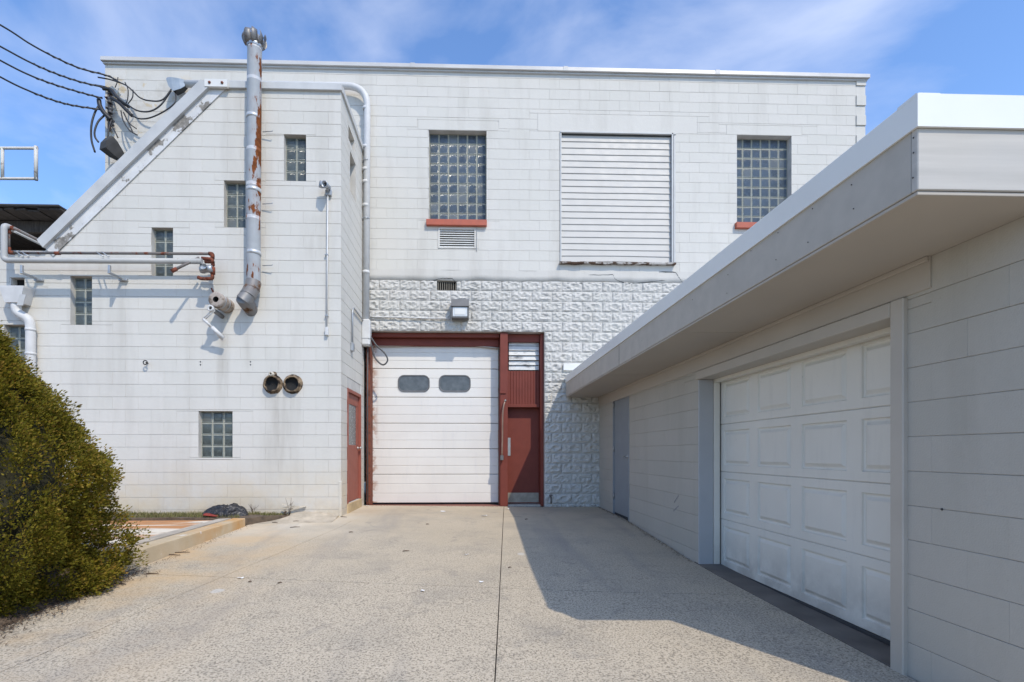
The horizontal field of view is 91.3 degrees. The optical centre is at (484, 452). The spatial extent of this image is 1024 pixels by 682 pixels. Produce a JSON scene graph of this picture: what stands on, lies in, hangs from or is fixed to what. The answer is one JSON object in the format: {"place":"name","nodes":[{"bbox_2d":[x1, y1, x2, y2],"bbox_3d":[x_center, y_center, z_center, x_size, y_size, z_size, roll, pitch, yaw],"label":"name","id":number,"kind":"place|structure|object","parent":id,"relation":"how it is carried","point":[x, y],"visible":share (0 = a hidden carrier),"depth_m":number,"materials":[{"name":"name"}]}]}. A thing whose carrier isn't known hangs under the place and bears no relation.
{"place":"outdoors","nodes":[
{"label":"outdoors","id":0,"kind":"place"},
{"bbox_2d":[0,562,135,627],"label":"soil bed","id":1,"kind":"object","parent":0,"point":[42,604],"visible":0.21,"depth_m":4.00,"materials":[{"name":"brown soil"}]},
{"bbox_2d":[0,320,150,616],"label":"evergreen bush","id":2,"kind":"object","parent":1,"relation":"on","point":[49,517],"visible":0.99,"depth_m":4.05,"materials":[{"name":"green plant"}]},
{"bbox_2d":[82,520,211,549],"bbox_3d":[-7.970,1.212,6.224,8.440,0.404,2.320,0,0,-2],"label":"concrete pad","id":3,"kind":"object","parent":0,"point":[156,527],"visible":0.11,"depth_m":6.87,"materials":[{"name":"beige concrete"}]},
{"bbox_2d":[98,518,230,554],"bbox_3d":[-3.870,1.177,6.267,0.185,0.406,2.365,0,0,0],"label":"kerb backing","id":4,"kind":"object","parent":3,"relation":"on","point":[167,534],"visible":0.21,"depth_m":6.20,"materials":[{"name":"concrete"}]},
{"bbox_2d":[99,513,289,525],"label":"verge soil","id":5,"kind":"structure","parent":0,"point":[252,519],"depth_m":7.56,"materials":[{"name":"brown soil"}]},
{"bbox_2d":[111,510,287,517],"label":"grass","id":6,"kind":"structure","parent":5,"relation":"on","point":[167,514],"depth_m":7.77,"materials":[{"name":"green plant"}]},
{"bbox_2d":[203,513,217,516],"bbox_3d":[-4.152,0.941,7.604,0.202,0.048,0.150,0,0,-2],"label":"red rag","id":7,"kind":"object","parent":5,"relation":"on","point":[207,514],"visible":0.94,"depth_m":7.55,"materials":[{"name":"fabric"}]},
{"bbox_2d":[203,503,247,516],"bbox_3d":[-4.048,0.904,7.804,0.703,0.241,0.408,0,0,-2],"label":"rubbish bag","id":8,"kind":"object","parent":5,"relation":"on","point":[230,510],"visible":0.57,"depth_m":7.69,"materials":[{"name":"black plastic"}]},
{"bbox_2d":[281,504,305,507],"bbox_3d":[-3.092,0.858,8.085,0.378,0.060,0.051,0,0,-14],"label":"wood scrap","id":9,"kind":"object","parent":5,"relation":"on","point":[284,506],"visible":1,"depth_m":8.05,"materials":[{"name":"beige wood"}]},
{"bbox_2d":[364,482,365,504],"bbox_3d":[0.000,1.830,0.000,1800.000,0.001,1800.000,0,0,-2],"label":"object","id":10,"kind":"structure","parent":0,"point":[364,493],"depth_m":22.45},
{"bbox_2d":[0,145,38,180],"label":"pipe frame","id":11,"kind":"object","parent":10,"relation":"on","point":[35,148],"visible":1,"depth_m":10.69,"materials":[{"name":"paint"}]},
{"bbox_2d":[0,204,66,250],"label":"timber canopy","id":12,"kind":"object","parent":10,"relation":"on","point":[37,220],"visible":0.08,"depth_m":9.09,"materials":[{"name":"brown wood"}]},
{"bbox_2d":[0,79,363,516],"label":"stair annex","id":13,"kind":"object","parent":10,"relation":"on","point":[192,415],"visible":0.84,"depth_m":8.13,"materials":[{"name":"white concrete"}]},
{"bbox_2d":[9,326,24,360],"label":"window","id":14,"kind":"structure","parent":13,"relation":"in","point":[18,332],"depth_m":8.11,"materials":[{"name":"clear glass"}]},
{"bbox_2d":[0,285,36,374],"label":"rain downpipe","id":15,"kind":"object","parent":13,"relation":"attached to","point":[16,298],"visible":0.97,"depth_m":7.88,"materials":[{"name":"white metal"}]},
{"bbox_2d":[75,278,91,324],"bbox_3d":[-6.511,-2.454,8.171,0.338,0.785,0.064,0,0,-2],"label":"window","id":16,"kind":"structure","parent":13,"relation":"in","point":[83,286],"depth_m":8.14,"materials":[{"name":"clear glass"}]},
{"bbox_2d":[0,223,202,281],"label":"white gas pipe","id":17,"kind":"object","parent":13,"relation":"attached to","point":[4,227],"visible":0.97,"depth_m":7.74,"materials":[{"name":"white metal"}]},
{"bbox_2d":[170,257,214,292],"bbox_3d":[-4.499,-2.822,7.796,0.280,0.585,0.655,0,0,41],"label":"valve cluster","id":18,"kind":"object","parent":17,"relation":"attached to","point":[205,268],"visible":0.91,"depth_m":7.85,"materials":[{"name":"metal"}]},
{"bbox_2d":[8,226,214,258],"bbox_3d":[-6.384,-3.277,8.199,3.837,0.540,1.886,0,0,34],"label":"rusty gas pipe","id":19,"kind":"object","parent":13,"relation":"attached to","point":[34,239],"visible":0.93,"depth_m":7.85,"materials":[{"name":"metal"}]},
{"bbox_2d":[100,136,123,159],"bbox_3d":[-7.077,-5.345,9.546,0.249,1.288,0.391,0,0,33],"label":"entrance cap","id":20,"kind":"object","parent":13,"relation":"attached to","point":[110,147],"visible":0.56,"depth_m":9.45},
{"bbox_2d":[155,230,172,275],"bbox_3d":[-5.230,-3.255,8.210,0.342,0.781,0.064,0,0,-2],"label":"window","id":21,"kind":"structure","parent":13,"relation":"in","point":[163,238],"depth_m":8.18,"materials":[{"name":"clear glass"}]},
{"bbox_2d":[202,305,224,340],"bbox_3d":[-4.266,-2.045,7.943,0.226,0.512,0.358,0,0,27],"label":"bent bracket","id":22,"kind":"object","parent":13,"relation":"attached to","point":[216,332],"visible":1,"depth_m":7.89,"materials":[{"name":"white metal"}]},
{"bbox_2d":[202,412,231,457],"bbox_3d":[-4.381,-0.297,8.235,0.544,0.756,0.064,0,0,-2],"label":"window","id":23,"kind":"structure","parent":13,"relation":"in","point":[216,426],"depth_m":8.21,"materials":[{"name":"clear glass"}]},
{"bbox_2d":[208,292,234,312],"bbox_3d":[-4.192,-2.387,7.969,0.252,0.248,0.374,0,0,-2],"label":"insulated pipe","id":24,"kind":"object","parent":13,"relation":"attached to","point":[220,302],"visible":1,"depth_m":7.83,"materials":[{"name":"beige fabric"}]},
{"bbox_2d":[227,184,244,227],"bbox_3d":[-4.073,-4.046,8.245,0.345,0.761,0.064,0,0,-2],"label":"window","id":25,"kind":"structure","parent":13,"relation":"in","point":[235,192],"depth_m":8.21,"materials":[{"name":"clear glass"}]},
{"bbox_2d":[236,26,272,315],"bbox_3d":[-3.674,-4.441,8.026,0.505,4.476,0.466,0,0,-2],"label":"exhaust stack","id":26,"kind":"object","parent":13,"relation":"on","point":[255,43],"visible":1,"depth_m":7.89,"materials":[{"name":"grey metal"}]},
{"bbox_2d":[166,77,370,346],"bbox_3d":[-4.178,-4.666,9.735,3.879,5.150,0.249,0,0,-2],"label":"service conduit","id":27,"kind":"object","parent":13,"relation":"attached to","point":[178,86],"visible":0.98,"depth_m":9.75,"materials":[{"name":"white metal"}]},
{"bbox_2d":[367,347,367,501],"bbox_3d":[-2.316,-0.582,9.870,0.032,3.099,0.035,0,0,-2],"label":"door cord","id":28,"kind":"object","parent":27,"relation":"hanging from","point":[367,424],"depth_m":9.86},
{"bbox_2d":[371,336,387,365],"bbox_3d":[-2.095,-2.028,9.795,0.412,0.645,0.075,0,0,12],"label":"cable loop","id":29,"kind":"object","parent":27,"relation":"hanging from","point":[377,346],"visible":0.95,"depth_m":9.78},
{"bbox_2d":[268,372,276,375],"bbox_3d":[-3.438,-1.272,8.092,0.101,0.104,0.128,0,0,-2],"label":"pipe","id":30,"kind":"object","parent":13,"relation":"attached to","point":[272,373],"visible":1,"depth_m":8.06,"materials":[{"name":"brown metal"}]},
{"bbox_2d":[263,375,282,393],"bbox_3d":[-3.454,-1.120,8.119,0.334,0.328,0.082,0,0,-2],"label":"vent sleeve","id":31,"kind":"object","parent":13,"relation":"attached to","point":[274,384],"visible":0.98,"depth_m":8.14,"materials":[{"name":"brown metal"}]},
{"bbox_2d":[283,374,302,393],"bbox_3d":[-3.134,-1.121,8.129,0.332,0.328,0.082,0,0,-2],"label":"vent sleeve","id":32,"kind":"object","parent":13,"relation":"attached to","point":[293,383],"visible":1,"depth_m":8.15,"materials":[{"name":"beige metal"}]},
{"bbox_2d":[286,138,305,180],"bbox_3d":[-3.104,-4.815,8.274,0.355,0.757,0.064,0,0,-2],"label":"window","id":33,"kind":"structure","parent":13,"relation":"in","point":[295,147],"depth_m":8.24,"materials":[{"name":"clear glass"}]},
{"bbox_2d":[319,180,331,195],"bbox_3d":[-2.587,-4.275,8.060,0.186,0.176,0.230,0,0,-2],"label":"twin spotlight","id":34,"kind":"object","parent":13,"relation":"attached to","point":[326,186],"visible":1,"depth_m":8.04,"materials":[{"name":"grey metal"}]},
{"bbox_2d":[325,195,328,335],"bbox_3d":[-2.578,-3.058,8.146,0.057,2.292,0.059,0,0,-2],"label":"thin conduit","id":35,"kind":"object","parent":13,"relation":"attached to","point":[327,316],"visible":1,"depth_m":8.14,"materials":[{"name":"white metal"}]},
{"bbox_2d":[349,393,361,501],"bbox_3d":[-2.397,-0.092,9.131,0.117,1.925,0.933,0,0,-2],"label":"side door","id":36,"kind":"structure","parent":13,"relation":"in","point":[353,400],"depth_m":9.19,"materials":[{"name":"red paint"}]},
{"bbox_2d":[350,307,362,351],"bbox_3d":[-2.361,-2.204,9.270,0.054,0.808,0.928,0,0,-2],"label":"side conduit","id":37,"kind":"object","parent":13,"relation":"attached to","point":[352,346],"visible":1,"depth_m":8.84,"materials":[{"name":"grey metal"}]},
{"bbox_2d":[0,505,916,681],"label":"driveway","id":38,"kind":"structure","parent":0,"point":[584,594],"depth_m":3.91,"materials":[{"name":"concrete"}]},
{"bbox_2d":[0,566,159,644],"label":"needle litter","id":39,"kind":"object","parent":38,"relation":"on","point":[27,617],"visible":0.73,"depth_m":3.87,"materials":[{"name":"brown plant"}]},
{"bbox_2d":[104,518,244,570],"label":"kerb","id":40,"kind":"structure","parent":38,"relation":"on","point":[158,549],"depth_m":5.92,"materials":[{"name":"concrete"}]},
{"bbox_2d":[255,511,338,523],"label":"sand","id":41,"kind":"structure","parent":38,"relation":"on","point":[308,517],"depth_m":7.93,"materials":[{"name":"beige sand"}]},
{"bbox_2d":[100,56,869,506],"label":"warehouse","id":42,"kind":"structure","parent":38,"relation":"on","point":[554,224],"depth_m":10.09,"materials":[{"name":"concrete"}]},
{"bbox_2d":[104,89,114,130],"bbox_3d":[-7.275,-6.692,9.701,0.198,0.818,0.113,0,0,20],"label":"cable rack","id":43,"kind":"object","parent":42,"relation":"attached to","point":[109,108],"visible":0.81,"depth_m":9.69,"materials":[{"name":"grey metal"}]},
{"bbox_2d":[0,46,102,87],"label":"overhead cable","id":44,"kind":"object","parent":43,"relation":"attached to","point":[64,76],"visible":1,"depth_m":9.02,"materials":[{"name":"black rubber"}]},
{"bbox_2d":[0,60,102,98],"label":"overhead cable","id":45,"kind":"object","parent":43,"relation":"attached to","point":[56,85],"visible":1,"depth_m":9.01,"materials":[{"name":"black rubber"}]},
{"bbox_2d":[0,24,117,80],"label":"overhead cable","id":46,"kind":"object","parent":43,"relation":"attached to","point":[77,67],"visible":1,"depth_m":9.12,"materials":[{"name":"black rubber"}]},
{"bbox_2d":[98,77,171,101],"bbox_3d":[-6.742,-6.986,9.601,1.476,0.564,0.106,0,0,1],"label":"splice cable","id":47,"kind":"object","parent":46,"relation":"attached to","point":[170,90],"visible":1,"depth_m":9.59,"materials":[{"name":"black rubber"}]},
{"bbox_2d":[96,98,112,120],"bbox_3d":[-7.328,-6.601,9.618,0.305,0.431,0.107,0,0,3],"label":"cable splice","id":48,"kind":"object","parent":43,"relation":"attached to","point":[102,110],"visible":1,"depth_m":9.59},
{"bbox_2d":[0,76,98,109],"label":"overhead cable","id":49,"kind":"object","parent":48,"relation":"attached to","point":[56,101],"visible":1,"depth_m":9.00,"materials":[{"name":"black rubber"}]},
{"bbox_2d":[90,106,97,152],"bbox_3d":[-7.458,-6.239,9.580,0.061,0.994,0.171,0,0,40],"label":"cable tail","id":50,"kind":"object","parent":48,"relation":"hanging from","point":[91,126],"visible":1,"depth_m":9.54},
{"bbox_2d":[93,115,104,142],"bbox_3d":[-7.386,-6.229,9.586,0.190,0.599,0.057,0,0,-44],"label":"cable tail","id":51,"kind":"object","parent":48,"relation":"hanging from","point":[97,123],"visible":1,"depth_m":9.55},
{"bbox_2d":[107,119,111,136],"bbox_3d":[-7.210,-6.178,9.600,0.043,0.475,0.095,0,0,20],"label":"feed cable","id":52,"kind":"object","parent":48,"relation":"attached to","point":[109,126],"visible":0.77,"depth_m":9.59,"materials":[{"name":"black rubber"}]},
{"bbox_2d":[100,85,171,112],"bbox_3d":[-6.795,-6.805,9.591,1.526,0.633,0.126,0,0,1],"label":"splice cable","id":53,"kind":"object","parent":43,"relation":"attached to","point":[160,105],"visible":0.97,"depth_m":9.55,"materials":[{"name":"black rubber"}]},
{"bbox_2d":[102,87,129,107],"bbox_3d":[-7.088,-6.827,9.602,0.539,0.417,0.077,0,0,3],"label":"cable splice","id":54,"kind":"object","parent":53,"relation":"attached to","point":[112,90],"visible":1,"depth_m":9.58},
{"bbox_2d":[125,82,128,102],"bbox_3d":[-6.897,-6.910,9.605,0.116,0.470,0.044,0,0,24],"label":"bond wire","id":55,"kind":"object","parent":54,"relation":"attached to","point":[128,92],"visible":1,"depth_m":9.59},
{"bbox_2d":[131,92,176,119],"bbox_3d":[-6.578,-6.696,9.616,1.284,0.652,0.145,0,0,1],"label":"splice cable","id":56,"kind":"object","parent":43,"relation":"hanging from","point":[168,108],"visible":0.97,"depth_m":9.56,"materials":[{"name":"black rubber"}]},
{"bbox_2d":[109,96,133,116],"bbox_3d":[-6.977,-6.646,9.593,0.471,0.420,0.076,0,0,5],"label":"cable splice","id":57,"kind":"object","parent":56,"relation":"attached to","point":[120,104],"visible":1,"depth_m":9.56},
{"bbox_2d":[120,110,137,135],"bbox_3d":[-6.832,-6.328,9.577,0.326,0.479,0.068,0,0,-2],"label":"cable tail","id":58,"kind":"object","parent":57,"relation":"hanging from","point":[126,125],"visible":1,"depth_m":9.56},
{"bbox_2d":[370,316,449,318],"bbox_3d":[-1.486,-2.681,9.915,1.583,0.050,0.030,0,0,-1],"label":"lamp feed","id":59,"kind":"object","parent":42,"relation":"attached to","point":[406,317],"visible":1,"depth_m":9.90},
{"bbox_2d":[366,339,498,504],"bbox_3d":[-1.073,-0.625,10.177,2.749,3.390,0.370,0,0,-2],"label":"overhead door","id":60,"kind":"structure","parent":42,"relation":"in","point":[433,412],"depth_m":10.30,"materials":[{"name":"paint"}]},
{"bbox_2d":[426,134,486,226],"bbox_3d":[-0.568,-5.479,10.045,1.202,1.929,0.265,0,0,-2],"label":"window","id":61,"kind":"structure","parent":42,"relation":"in","point":[457,162],"depth_m":10.12,"materials":[{"name":"clear glass"}]},
{"bbox_2d":[451,299,468,320],"bbox_3d":[-0.490,-2.824,9.875,0.349,0.374,0.270,0,0,-2],"label":"wall floodlight","id":62,"kind":"object","parent":42,"relation":"attached to","point":[459,309],"depth_m":9.76,"materials":[{"name":"white metal"}]},
{"bbox_2d":[500,399,506,459],"bbox_3d":[0.368,-0.458,9.986,0.125,1.215,0.080,0,0,-2],"label":"switch conduit","id":63,"kind":"object","parent":42,"relation":"attached to","point":[501,455],"visible":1,"depth_m":9.97,"materials":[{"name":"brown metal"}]},
{"bbox_2d":[508,408,540,506],"bbox_3d":[0.808,0.033,10.299,0.760,2.135,0.300,0,0,-2],"label":"entry door","id":64,"kind":"structure","parent":42,"relation":"in","point":[523,423],"depth_m":10.39,"materials":[{"name":"red paint"}]},
{"bbox_2d":[559,131,675,265],"bbox_3d":[2.671,-5.116,10.090,2.369,2.682,0.190,0,0,-2],"label":"boarded window","id":65,"kind":"structure","parent":42,"relation":"in","point":[618,189],"depth_m":10.11,"materials":[{"name":"plastic"}]},
{"bbox_2d":[735,139,786,228],"bbox_3d":[5.659,-5.501,10.232,1.183,1.921,0.265,0,0,-2],"label":"window","id":66,"kind":"structure","parent":42,"relation":"in","point":[761,164],"depth_m":10.30,"materials":[{"name":"clear glass"}]},
{"bbox_2d":[695,562,889,666],"bbox_3d":[2.763,1.346,4.435,0.610,0.176,2.700,0,0,-2],"label":"door apron","id":67,"kind":"object","parent":38,"relation":"on","point":[877,650],"depth_m":3.97,"materials":[{"name":"concrete"}]},
{"bbox_2d":[565,93,1023,681],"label":"garage","id":68,"kind":"structure","parent":38,"relation":"on","point":[811,393],"depth_m":3.06,"materials":[{"name":"paint"}]},
{"bbox_2d":[613,396,627,516],"bbox_3d":[2.345,0.010,8.636,0.106,2.120,0.837,0,0,-2],"label":"grey door","id":69,"kind":"structure","parent":68,"relation":"in","point":[620,448],"depth_m":8.62,"materials":[{"name":"paint"}]},
{"bbox_2d":[721,335,889,645],"bbox_3d":[2.736,0.177,4.381,0.057,2.265,2.693,0,0,-2],"label":"garage door","id":70,"kind":"structure","parent":68,"relation":"in","point":[805,443],"depth_m":4.11,"materials":[{"name":"paint"}]},
{"bbox_2d":[0,0,1023,208],"label":"sky","id":71,"kind":"structure","parent":0,"point":[907,48],"materials":[{"name":"blue"}]}
]}

